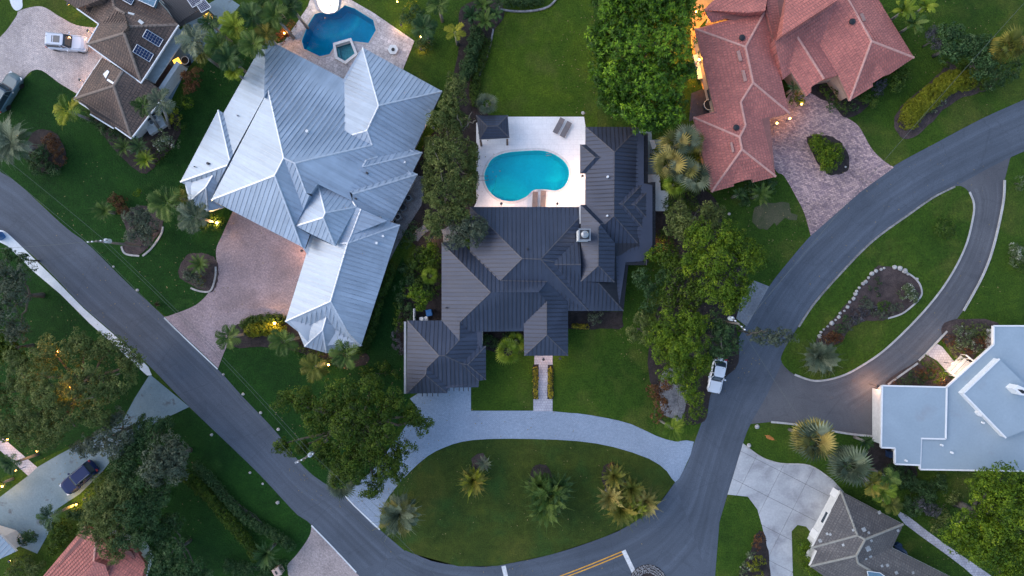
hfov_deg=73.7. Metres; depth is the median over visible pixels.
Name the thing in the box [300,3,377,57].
angular pool
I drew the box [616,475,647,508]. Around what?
cycad
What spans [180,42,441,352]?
silver roof house
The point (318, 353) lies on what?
shrub
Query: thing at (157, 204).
palm tree
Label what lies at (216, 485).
hedge
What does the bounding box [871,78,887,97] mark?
shrub
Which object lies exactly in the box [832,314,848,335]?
shrub
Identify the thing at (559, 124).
sun lounger
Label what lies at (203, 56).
palm tree
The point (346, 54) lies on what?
spa tub
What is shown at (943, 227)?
shrub
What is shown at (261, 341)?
garden bed
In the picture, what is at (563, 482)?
cycad
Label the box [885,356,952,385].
garden bed
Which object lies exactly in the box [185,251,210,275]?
palm tree
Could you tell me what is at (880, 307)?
shrub
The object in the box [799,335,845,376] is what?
palm tree
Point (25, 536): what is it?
shrub
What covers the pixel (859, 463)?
palm tree
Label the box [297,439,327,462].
utility pole
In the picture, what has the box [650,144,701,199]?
shrub
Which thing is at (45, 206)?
wire
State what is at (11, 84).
parked car
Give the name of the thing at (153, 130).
equipment ledge
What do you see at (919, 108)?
hedge
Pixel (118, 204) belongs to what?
shrub
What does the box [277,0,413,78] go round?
terrace travertine
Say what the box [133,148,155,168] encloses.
palm tree
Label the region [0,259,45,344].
tree
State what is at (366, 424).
tree
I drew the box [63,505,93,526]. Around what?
shrub
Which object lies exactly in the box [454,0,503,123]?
garden bed
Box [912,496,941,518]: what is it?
shrub
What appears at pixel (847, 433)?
kerb
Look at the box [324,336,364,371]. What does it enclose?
palm tree
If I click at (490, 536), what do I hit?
lawn oval
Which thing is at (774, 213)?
sand patch
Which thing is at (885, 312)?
shrub
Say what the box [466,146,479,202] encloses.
hedge
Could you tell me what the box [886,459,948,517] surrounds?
shrub
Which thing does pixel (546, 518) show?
cycad
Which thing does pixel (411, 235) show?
shrub
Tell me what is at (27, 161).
shrub
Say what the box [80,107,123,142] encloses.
shrub
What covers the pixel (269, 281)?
driveway pink
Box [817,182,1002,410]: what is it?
driveway asphalt
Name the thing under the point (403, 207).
air conditioner
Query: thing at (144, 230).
tree
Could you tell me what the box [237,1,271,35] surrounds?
palm tree
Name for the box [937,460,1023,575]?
tree
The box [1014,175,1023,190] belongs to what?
shrub
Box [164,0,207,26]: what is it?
pergola floor
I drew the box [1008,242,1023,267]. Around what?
shrub
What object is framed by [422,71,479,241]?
tree
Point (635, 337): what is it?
tree
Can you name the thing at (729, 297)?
tree
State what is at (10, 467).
palm tree
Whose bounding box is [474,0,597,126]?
lawn
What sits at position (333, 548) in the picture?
kerb
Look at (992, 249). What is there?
kerb
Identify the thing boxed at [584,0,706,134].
tree
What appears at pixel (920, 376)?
shrub
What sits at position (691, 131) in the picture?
palm tree
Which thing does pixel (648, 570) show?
cobble ring base
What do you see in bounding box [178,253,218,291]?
garden bed
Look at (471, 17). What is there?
broad leaf plant
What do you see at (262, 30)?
palm tree
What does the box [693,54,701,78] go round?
lanai bench
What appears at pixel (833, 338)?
shrub
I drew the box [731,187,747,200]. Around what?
palm tree
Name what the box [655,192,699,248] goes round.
shrub
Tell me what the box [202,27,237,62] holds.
palm tree
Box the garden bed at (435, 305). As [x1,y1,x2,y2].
[396,230,442,352]
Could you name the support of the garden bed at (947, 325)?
on the lawn at (602, 374)
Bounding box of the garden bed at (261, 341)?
[227,317,368,367]
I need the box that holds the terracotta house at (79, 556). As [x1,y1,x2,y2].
[44,527,151,575]
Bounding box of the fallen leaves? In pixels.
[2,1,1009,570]
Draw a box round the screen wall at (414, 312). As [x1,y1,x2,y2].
[413,308,415,319]
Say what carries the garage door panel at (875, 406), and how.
in the flat white house at (970, 417)
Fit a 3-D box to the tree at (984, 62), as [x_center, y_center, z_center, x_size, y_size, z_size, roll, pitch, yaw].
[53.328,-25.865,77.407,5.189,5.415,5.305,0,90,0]
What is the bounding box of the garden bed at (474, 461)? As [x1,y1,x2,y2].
[471,453,487,470]
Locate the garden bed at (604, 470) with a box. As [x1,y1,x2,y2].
[601,463,625,488]
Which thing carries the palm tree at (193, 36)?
on the side yard paving
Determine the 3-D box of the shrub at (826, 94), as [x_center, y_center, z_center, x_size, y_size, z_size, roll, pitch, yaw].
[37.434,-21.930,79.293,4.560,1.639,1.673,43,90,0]
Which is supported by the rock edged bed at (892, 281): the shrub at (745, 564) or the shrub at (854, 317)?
the shrub at (854, 317)
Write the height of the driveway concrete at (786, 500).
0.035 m
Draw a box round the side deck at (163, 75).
[154,64,171,87]
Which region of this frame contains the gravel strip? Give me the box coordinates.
[389,176,423,260]
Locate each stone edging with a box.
[121,246,138,256]
[142,227,163,256]
[190,267,216,292]
[479,29,493,75]
[500,0,555,12]
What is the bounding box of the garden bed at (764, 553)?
[739,531,770,575]
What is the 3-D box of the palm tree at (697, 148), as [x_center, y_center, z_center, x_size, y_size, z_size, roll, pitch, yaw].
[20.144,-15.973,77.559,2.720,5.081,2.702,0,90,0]
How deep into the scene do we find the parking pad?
79.98 m
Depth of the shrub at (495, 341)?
79.28 m
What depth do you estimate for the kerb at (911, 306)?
79.80 m
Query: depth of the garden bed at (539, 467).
79.94 m
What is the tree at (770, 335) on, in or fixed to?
on the lawn at (602, 374)
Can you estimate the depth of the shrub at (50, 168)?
78.81 m
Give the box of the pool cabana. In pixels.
[476,115,509,145]
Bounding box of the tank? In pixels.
[153,115,160,121]
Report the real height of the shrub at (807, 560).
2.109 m
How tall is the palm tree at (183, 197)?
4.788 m
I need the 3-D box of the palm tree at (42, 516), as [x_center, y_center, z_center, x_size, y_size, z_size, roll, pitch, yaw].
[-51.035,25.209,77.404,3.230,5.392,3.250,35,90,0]
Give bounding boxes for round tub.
[181,56,190,65]
[703,99,710,110]
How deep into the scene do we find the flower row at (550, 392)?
79.56 m
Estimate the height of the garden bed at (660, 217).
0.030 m
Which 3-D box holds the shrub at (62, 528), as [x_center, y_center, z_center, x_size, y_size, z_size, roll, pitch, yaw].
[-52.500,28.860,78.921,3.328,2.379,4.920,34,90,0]
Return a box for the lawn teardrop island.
[781,186,972,379]
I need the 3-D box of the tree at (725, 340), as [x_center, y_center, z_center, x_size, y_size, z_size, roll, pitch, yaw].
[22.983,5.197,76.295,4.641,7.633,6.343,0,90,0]
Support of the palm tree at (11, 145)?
on the garden bed at (35, 137)
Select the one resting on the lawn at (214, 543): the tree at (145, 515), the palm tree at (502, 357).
the tree at (145, 515)
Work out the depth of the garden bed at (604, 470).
79.94 m
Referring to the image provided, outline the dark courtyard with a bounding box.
[689,89,708,120]
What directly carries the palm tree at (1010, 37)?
on the lawn at (602, 374)
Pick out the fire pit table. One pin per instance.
(392, 49)
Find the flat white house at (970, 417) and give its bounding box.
[872,325,1023,471]
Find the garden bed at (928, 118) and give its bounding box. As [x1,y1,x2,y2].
[894,62,991,138]
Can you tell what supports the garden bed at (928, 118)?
on the lawn at (602, 374)
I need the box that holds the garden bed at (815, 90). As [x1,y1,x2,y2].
[810,83,869,117]
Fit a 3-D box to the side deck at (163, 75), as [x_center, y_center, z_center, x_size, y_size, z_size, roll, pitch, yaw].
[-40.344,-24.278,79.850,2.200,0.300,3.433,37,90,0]
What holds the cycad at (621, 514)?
on the lawn oval
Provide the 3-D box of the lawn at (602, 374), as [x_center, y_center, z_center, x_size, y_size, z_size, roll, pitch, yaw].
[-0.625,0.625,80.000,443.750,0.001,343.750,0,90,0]
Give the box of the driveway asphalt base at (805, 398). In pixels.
[751,157,1010,434]
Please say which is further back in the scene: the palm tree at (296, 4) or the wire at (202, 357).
the palm tree at (296, 4)
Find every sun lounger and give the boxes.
[532,191,537,206]
[540,190,545,206]
[553,117,564,133]
[560,121,571,137]
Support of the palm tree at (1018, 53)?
on the lawn at (602, 374)
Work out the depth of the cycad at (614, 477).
76.63 m
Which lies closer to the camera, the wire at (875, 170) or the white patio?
the wire at (875, 170)
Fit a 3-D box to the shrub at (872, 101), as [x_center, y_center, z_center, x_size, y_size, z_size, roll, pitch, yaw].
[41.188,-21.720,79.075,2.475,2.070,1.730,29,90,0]
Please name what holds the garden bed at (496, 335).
on the lawn at (602, 374)
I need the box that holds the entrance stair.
[945,354,973,377]
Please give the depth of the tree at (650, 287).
76.47 m
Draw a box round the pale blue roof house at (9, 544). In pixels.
[0,525,22,558]
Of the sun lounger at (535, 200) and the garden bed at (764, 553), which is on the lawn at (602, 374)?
the garden bed at (764, 553)
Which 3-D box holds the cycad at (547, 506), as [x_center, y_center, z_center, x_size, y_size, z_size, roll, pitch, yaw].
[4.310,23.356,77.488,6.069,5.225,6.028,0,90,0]
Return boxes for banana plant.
[889,0,919,24]
[899,11,928,33]
[914,0,938,14]
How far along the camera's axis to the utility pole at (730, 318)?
71.90 m
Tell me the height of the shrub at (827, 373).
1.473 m
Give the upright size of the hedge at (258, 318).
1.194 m
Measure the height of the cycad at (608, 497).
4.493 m
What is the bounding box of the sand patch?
[752,202,797,229]
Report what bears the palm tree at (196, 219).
on the lawn at (85, 144)
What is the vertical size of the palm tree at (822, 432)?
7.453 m
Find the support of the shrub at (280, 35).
on the terrace travertine
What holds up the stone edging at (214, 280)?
on the garden bed at (208, 277)
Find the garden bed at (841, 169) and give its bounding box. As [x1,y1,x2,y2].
[806,135,848,174]
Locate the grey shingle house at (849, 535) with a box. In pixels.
[806,488,948,575]
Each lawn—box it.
[0,0,1023,575]
[0,43,253,315]
[0,243,147,478]
[97,408,310,575]
[474,0,597,126]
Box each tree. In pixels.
[0,110,41,170]
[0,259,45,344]
[0,325,34,364]
[0,326,146,453]
[0,450,39,477]
[0,476,13,489]
[1,246,39,272]
[35,500,77,530]
[53,90,96,125]
[69,405,136,460]
[76,472,138,565]
[89,199,117,222]
[107,412,175,474]
[111,461,171,552]
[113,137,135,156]
[121,205,159,245]
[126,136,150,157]
[130,95,160,131]
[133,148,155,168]
[134,429,192,487]
[143,512,213,575]
[145,86,175,128]
[147,184,191,221]
[171,188,188,206]
[174,23,207,58]
[176,200,217,234]
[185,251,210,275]
[189,42,219,67]
[196,12,232,41]
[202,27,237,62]
[209,37,246,75]
[214,322,246,350]
[215,7,253,43]
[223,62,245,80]
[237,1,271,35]
[237,29,269,58]
[247,539,280,572]
[252,0,284,19]
[254,22,277,46]
[259,0,294,39]
[267,326,301,356]
[269,372,434,499]
[280,0,308,29]
[297,352,329,382]
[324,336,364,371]
[325,469,357,500]
[371,489,425,542]
[402,283,432,311]
[411,12,437,42]
[421,266,438,284]
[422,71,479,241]
[423,0,449,22]
[442,206,488,250]
[444,22,467,45]
[455,465,489,503]
[474,93,498,114]
[475,455,490,471]
[494,0,504,10]
[495,338,520,365]
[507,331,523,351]
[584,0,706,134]
[625,309,653,348]
[631,266,672,317]
[643,242,674,268]
[643,307,713,400]
[645,380,673,423]
[648,243,709,331]
[649,147,688,179]
[655,128,691,161]
[658,415,685,441]
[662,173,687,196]
[663,196,727,245]
[668,154,700,184]
[672,123,702,154]
[680,161,712,192]
[680,215,770,315]
[682,387,707,425]
[683,131,704,154]
[702,307,742,362]
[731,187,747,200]
[737,326,799,347]
[748,179,774,206]
[785,80,801,95]
[788,415,837,463]
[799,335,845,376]
[824,444,874,487]
[853,434,874,451]
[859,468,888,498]
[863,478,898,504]
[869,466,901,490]
[871,492,902,514]
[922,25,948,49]
[932,21,983,63]
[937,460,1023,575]
[962,33,1011,80]
[988,25,1023,63]
[1007,35,1023,57]
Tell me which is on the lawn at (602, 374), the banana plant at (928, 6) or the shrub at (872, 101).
the banana plant at (928, 6)
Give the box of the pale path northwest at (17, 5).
[10,0,22,10]
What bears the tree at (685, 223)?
on the garden bed at (660, 217)
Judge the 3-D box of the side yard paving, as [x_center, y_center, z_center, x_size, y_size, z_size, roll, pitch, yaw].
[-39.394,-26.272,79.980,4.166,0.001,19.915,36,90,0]
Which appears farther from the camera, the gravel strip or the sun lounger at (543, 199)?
the gravel strip
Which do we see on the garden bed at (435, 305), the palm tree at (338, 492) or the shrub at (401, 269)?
the shrub at (401, 269)
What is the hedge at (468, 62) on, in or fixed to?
on the garden bed at (468, 109)
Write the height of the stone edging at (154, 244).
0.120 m
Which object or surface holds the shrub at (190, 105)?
on the lawn at (85, 144)
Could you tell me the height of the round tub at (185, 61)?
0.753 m
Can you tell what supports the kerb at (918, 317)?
on the lawn at (602, 374)
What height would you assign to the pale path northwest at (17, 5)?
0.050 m
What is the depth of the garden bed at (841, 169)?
79.96 m
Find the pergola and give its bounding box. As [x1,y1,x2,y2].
[159,0,217,32]
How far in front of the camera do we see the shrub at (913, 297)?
78.95 m
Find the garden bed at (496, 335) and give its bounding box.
[483,331,523,356]
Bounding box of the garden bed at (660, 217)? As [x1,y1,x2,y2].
[652,188,721,265]
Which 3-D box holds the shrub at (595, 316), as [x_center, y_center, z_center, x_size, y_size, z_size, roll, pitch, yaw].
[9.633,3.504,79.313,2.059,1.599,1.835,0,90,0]
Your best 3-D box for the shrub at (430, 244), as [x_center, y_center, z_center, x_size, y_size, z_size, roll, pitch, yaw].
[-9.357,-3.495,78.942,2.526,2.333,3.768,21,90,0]
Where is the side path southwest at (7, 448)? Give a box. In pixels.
[0,439,36,474]
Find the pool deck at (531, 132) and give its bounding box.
[474,117,584,206]
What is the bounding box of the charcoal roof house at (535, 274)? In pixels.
[404,127,655,395]
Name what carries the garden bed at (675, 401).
on the garden bed at (703, 310)
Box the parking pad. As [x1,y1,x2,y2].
[736,281,768,325]
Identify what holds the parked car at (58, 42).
on the driveway northwest at (24, 51)
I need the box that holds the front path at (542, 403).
[533,356,552,410]
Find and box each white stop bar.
[501,566,507,575]
[622,550,634,573]
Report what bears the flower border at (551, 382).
on the lawn at (602, 374)
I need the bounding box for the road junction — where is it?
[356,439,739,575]
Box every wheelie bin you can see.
[0,232,5,240]
[425,309,432,316]
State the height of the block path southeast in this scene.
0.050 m
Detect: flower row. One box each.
[532,367,538,399]
[547,366,553,398]
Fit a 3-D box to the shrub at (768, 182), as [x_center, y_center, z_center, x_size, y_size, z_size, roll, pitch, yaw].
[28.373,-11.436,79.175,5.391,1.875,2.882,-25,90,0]
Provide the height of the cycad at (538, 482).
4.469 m
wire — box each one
[0,169,84,239]
[1,155,103,239]
[97,251,293,457]
[103,243,308,455]
[115,250,310,451]
[740,326,831,463]
[742,10,1017,326]
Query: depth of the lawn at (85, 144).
79.99 m
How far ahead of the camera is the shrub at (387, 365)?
78.78 m
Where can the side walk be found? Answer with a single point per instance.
(650, 167)
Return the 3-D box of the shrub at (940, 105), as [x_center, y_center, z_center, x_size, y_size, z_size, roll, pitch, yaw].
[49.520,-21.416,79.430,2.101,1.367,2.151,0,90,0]
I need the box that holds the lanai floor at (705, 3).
[690,0,712,88]
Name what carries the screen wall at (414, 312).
on the service yard
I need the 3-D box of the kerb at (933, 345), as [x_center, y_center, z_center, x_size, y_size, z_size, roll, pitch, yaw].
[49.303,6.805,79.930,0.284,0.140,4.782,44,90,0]
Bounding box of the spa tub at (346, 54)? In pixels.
[333,38,357,63]
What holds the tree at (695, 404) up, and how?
on the garden bed at (703, 310)
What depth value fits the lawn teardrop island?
79.91 m
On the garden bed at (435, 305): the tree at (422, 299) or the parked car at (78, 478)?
the tree at (422, 299)
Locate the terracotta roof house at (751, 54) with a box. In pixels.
[692,0,914,192]
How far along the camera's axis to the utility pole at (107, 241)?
74.26 m
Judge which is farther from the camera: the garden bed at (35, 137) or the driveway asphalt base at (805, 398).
the driveway asphalt base at (805, 398)
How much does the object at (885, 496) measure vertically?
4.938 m
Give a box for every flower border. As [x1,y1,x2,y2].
[532,364,538,398]
[547,365,553,398]
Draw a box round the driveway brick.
[770,92,893,234]
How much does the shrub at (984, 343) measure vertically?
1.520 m
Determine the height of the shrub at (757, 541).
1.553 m
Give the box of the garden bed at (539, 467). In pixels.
[528,464,551,489]
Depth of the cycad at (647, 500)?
76.44 m
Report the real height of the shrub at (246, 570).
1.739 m
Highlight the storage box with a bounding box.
[885,450,892,457]
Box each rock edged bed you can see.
[121,205,163,254]
[816,265,920,345]
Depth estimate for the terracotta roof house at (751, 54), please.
76.32 m
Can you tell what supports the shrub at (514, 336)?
on the garden bed at (496, 335)
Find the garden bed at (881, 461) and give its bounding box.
[867,442,916,480]
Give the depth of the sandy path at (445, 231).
79.98 m
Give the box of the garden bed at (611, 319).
[568,311,622,329]
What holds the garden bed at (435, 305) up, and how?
on the lawn at (602, 374)
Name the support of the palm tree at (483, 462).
on the garden bed at (474, 461)
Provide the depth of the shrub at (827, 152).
78.60 m
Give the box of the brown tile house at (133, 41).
[65,0,185,138]
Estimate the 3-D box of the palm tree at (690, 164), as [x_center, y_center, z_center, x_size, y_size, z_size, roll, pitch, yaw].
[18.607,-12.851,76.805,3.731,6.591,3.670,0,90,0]
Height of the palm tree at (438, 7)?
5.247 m
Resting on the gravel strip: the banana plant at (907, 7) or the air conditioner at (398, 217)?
the air conditioner at (398, 217)
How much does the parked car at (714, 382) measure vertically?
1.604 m
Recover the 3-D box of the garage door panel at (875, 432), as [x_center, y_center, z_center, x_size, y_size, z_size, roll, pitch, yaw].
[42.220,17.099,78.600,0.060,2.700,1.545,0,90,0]
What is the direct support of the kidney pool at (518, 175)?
in the pool deck at (531, 132)
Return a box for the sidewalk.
[0,230,151,374]
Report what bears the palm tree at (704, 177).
on the lawn at (602, 374)
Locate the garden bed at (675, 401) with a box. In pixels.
[659,367,686,418]
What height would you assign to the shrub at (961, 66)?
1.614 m
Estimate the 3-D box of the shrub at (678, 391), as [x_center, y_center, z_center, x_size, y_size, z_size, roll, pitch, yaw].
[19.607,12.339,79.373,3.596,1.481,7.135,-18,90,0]
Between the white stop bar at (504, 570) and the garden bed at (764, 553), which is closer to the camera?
the garden bed at (764, 553)
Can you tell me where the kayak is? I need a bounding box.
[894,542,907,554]
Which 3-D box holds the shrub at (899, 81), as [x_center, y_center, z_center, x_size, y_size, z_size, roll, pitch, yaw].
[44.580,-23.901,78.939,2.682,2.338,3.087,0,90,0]
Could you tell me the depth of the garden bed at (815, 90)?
79.94 m
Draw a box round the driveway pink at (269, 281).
[165,212,306,367]
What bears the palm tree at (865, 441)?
on the lawn at (602, 374)
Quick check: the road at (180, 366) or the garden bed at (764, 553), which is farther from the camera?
the road at (180, 366)
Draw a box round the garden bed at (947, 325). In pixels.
[941,319,998,361]
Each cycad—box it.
[520,468,553,504]
[525,471,574,525]
[525,495,562,534]
[547,471,575,508]
[594,483,626,513]
[601,461,628,490]
[603,495,641,531]
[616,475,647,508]
[625,494,649,521]
[630,485,665,522]
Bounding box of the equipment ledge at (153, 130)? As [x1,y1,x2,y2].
[146,115,167,135]
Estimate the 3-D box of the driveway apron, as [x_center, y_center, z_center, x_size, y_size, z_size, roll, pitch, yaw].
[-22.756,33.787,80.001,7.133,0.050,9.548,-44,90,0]
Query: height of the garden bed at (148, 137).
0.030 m
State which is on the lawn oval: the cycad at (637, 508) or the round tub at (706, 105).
the cycad at (637, 508)
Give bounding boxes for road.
[0,172,403,571]
[675,100,1023,575]
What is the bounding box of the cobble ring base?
[631,564,664,575]
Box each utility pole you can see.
[87,238,140,246]
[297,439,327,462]
[716,316,745,330]
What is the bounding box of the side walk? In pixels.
[639,131,659,174]
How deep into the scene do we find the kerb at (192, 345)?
79.95 m
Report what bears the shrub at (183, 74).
on the lawn at (85, 144)
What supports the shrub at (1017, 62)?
on the lawn at (602, 374)
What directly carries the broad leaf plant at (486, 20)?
on the garden bed at (468, 109)
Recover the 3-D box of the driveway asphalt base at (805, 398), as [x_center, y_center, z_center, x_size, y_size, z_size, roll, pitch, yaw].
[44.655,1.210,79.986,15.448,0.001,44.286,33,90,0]
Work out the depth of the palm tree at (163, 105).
74.25 m
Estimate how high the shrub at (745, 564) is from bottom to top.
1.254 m
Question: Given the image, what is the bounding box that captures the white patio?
[648,175,667,210]
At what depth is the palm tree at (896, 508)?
75.61 m
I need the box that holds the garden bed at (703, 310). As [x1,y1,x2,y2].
[648,253,747,424]
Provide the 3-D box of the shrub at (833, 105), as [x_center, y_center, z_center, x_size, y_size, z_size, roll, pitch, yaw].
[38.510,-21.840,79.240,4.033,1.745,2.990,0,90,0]
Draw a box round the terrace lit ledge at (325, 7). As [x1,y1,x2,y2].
[317,0,339,13]
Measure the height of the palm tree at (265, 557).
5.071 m
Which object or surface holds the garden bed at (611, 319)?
on the lawn at (602, 374)
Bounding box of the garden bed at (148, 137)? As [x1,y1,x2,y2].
[94,113,180,173]
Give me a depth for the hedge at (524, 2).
79.30 m
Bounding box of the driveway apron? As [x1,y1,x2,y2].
[287,527,358,575]
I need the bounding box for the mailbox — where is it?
[271,564,284,575]
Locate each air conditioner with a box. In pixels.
[394,212,403,221]
[400,202,407,212]
[405,193,413,203]
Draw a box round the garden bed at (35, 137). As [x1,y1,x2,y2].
[27,129,65,173]
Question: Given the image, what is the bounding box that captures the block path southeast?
[898,512,990,575]
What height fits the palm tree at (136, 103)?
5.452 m
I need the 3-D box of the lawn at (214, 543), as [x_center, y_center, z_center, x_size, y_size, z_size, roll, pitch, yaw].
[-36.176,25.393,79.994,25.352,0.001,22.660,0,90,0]
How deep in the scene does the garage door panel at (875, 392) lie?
79.24 m
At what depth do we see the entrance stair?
79.66 m
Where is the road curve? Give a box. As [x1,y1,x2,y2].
[375,470,697,575]
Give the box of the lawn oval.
[382,439,674,566]
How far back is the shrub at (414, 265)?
78.87 m
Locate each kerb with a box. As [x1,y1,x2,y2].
[164,317,217,368]
[311,525,355,572]
[345,496,379,529]
[743,444,831,479]
[771,421,872,436]
[794,192,974,381]
[798,186,954,326]
[888,272,922,318]
[888,363,917,384]
[918,331,947,360]
[963,180,1005,310]
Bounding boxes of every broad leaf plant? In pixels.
[462,4,482,28]
[470,0,493,10]
[475,7,495,30]
[489,7,503,23]
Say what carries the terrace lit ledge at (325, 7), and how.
on the terrace travertine
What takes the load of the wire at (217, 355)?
attached to the utility pole at (107, 241)
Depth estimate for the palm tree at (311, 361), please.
74.62 m
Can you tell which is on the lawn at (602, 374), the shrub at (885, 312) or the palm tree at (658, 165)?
the palm tree at (658, 165)
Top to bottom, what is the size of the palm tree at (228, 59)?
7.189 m
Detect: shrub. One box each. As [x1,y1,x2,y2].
[3,554,46,575]
[17,529,38,546]
[22,144,34,165]
[28,143,60,176]
[41,132,67,166]
[45,516,76,557]
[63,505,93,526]
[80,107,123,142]
[107,191,128,214]
[133,188,141,196]
[152,128,180,150]
[163,107,180,125]
[180,66,203,94]
[181,266,206,287]
[182,97,193,109]
[223,557,287,575]
[274,19,296,45]
[290,340,336,371]
[358,359,399,383]
[391,330,403,355]
[392,275,417,319]
[392,301,404,333]
[397,253,434,296]
[398,220,421,248]
[399,3,434,51]
[403,256,441,297]
[405,0,416,11]
[413,246,441,278]
[419,240,441,272]
[463,464,485,482]
[483,332,521,349]
[587,311,603,325]
[604,481,646,518]
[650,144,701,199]
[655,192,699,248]
[658,369,693,425]
[738,178,779,206]
[739,551,756,575]
[746,555,766,575]
[751,532,766,550]
[789,92,806,106]
[797,540,811,556]
[799,552,817,575]
[803,361,837,376]
[808,132,844,174]
[819,84,851,115]
[819,331,844,344]
[826,94,861,112]
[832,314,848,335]
[843,298,903,330]
[849,305,877,325]
[858,91,878,108]
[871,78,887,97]
[877,300,890,311]
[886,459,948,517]
[887,66,912,92]
[891,363,948,384]
[897,283,919,303]
[897,367,935,385]
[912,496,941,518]
[919,354,937,371]
[928,490,964,533]
[930,369,948,383]
[932,97,946,112]
[933,217,957,239]
[940,55,989,94]
[941,335,990,357]
[947,319,990,360]
[952,324,982,355]
[982,56,1022,90]
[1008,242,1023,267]
[1013,261,1023,273]
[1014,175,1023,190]
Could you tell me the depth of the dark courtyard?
79.97 m
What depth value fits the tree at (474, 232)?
74.17 m
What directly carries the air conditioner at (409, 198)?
on the gravel strip
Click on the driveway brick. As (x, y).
(824, 196)
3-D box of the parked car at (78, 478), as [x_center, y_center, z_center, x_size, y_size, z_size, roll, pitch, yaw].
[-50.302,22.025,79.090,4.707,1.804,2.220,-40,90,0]
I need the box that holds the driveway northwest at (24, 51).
[0,6,110,113]
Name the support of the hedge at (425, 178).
on the side yard soil
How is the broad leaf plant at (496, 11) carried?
on the garden bed at (468, 109)
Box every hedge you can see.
[180,469,260,562]
[191,460,296,552]
[238,312,286,328]
[244,320,286,337]
[355,263,396,355]
[420,135,437,206]
[459,24,484,82]
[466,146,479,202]
[468,36,492,106]
[501,0,544,9]
[571,323,588,329]
[897,68,976,129]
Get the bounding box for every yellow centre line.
[560,551,621,575]
[569,554,622,575]
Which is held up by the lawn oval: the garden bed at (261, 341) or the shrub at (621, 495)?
the shrub at (621, 495)
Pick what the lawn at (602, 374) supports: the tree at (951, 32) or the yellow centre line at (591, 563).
the tree at (951, 32)
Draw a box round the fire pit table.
[388,45,397,53]
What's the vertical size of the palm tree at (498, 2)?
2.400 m
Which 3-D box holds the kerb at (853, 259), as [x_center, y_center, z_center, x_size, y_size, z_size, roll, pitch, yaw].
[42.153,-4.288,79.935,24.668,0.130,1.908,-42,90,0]
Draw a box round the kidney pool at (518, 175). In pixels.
[482,148,571,203]
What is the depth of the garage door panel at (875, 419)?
79.24 m
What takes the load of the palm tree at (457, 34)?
on the garden bed at (468, 109)
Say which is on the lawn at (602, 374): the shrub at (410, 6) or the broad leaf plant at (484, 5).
the shrub at (410, 6)
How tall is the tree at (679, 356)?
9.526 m
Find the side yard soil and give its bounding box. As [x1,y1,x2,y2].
[394,109,475,244]
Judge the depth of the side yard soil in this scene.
79.99 m
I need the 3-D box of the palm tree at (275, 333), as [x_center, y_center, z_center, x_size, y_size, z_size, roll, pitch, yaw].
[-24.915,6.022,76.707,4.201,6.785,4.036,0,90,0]
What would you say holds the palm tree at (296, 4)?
on the terrace travertine
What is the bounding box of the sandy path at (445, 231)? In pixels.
[413,225,457,241]
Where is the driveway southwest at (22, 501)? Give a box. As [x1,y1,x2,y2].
[0,375,188,552]
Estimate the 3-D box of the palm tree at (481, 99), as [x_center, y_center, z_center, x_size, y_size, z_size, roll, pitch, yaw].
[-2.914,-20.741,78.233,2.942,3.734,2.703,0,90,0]
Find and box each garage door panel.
[872,388,879,402]
[872,401,879,416]
[872,414,879,429]
[872,428,879,442]
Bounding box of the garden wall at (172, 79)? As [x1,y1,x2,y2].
[136,61,187,136]
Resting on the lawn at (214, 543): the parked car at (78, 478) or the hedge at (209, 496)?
the hedge at (209, 496)
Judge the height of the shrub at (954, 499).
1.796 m
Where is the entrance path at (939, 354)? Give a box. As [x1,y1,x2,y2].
[927,344,953,374]
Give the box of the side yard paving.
[136,0,239,137]
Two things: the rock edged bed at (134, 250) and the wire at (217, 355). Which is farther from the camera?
the rock edged bed at (134, 250)
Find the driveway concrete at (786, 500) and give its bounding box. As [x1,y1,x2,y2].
[728,444,843,575]
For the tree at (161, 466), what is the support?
on the lawn at (214, 543)
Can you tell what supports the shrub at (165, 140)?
on the garden bed at (148, 137)
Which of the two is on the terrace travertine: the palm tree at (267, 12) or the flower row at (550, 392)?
the palm tree at (267, 12)
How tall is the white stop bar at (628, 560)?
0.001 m
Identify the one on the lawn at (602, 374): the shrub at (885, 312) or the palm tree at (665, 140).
the palm tree at (665, 140)
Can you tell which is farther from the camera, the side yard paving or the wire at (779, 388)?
the side yard paving
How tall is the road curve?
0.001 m
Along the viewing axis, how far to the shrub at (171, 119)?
78.25 m
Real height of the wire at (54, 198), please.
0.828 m
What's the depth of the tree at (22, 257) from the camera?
76.84 m
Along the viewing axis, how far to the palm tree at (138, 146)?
77.33 m
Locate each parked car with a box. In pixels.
[0,71,24,112]
[45,32,88,53]
[59,459,98,494]
[706,357,727,393]
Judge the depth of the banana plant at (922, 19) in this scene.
76.39 m
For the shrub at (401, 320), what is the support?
on the garden bed at (435, 305)
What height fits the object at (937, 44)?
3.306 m

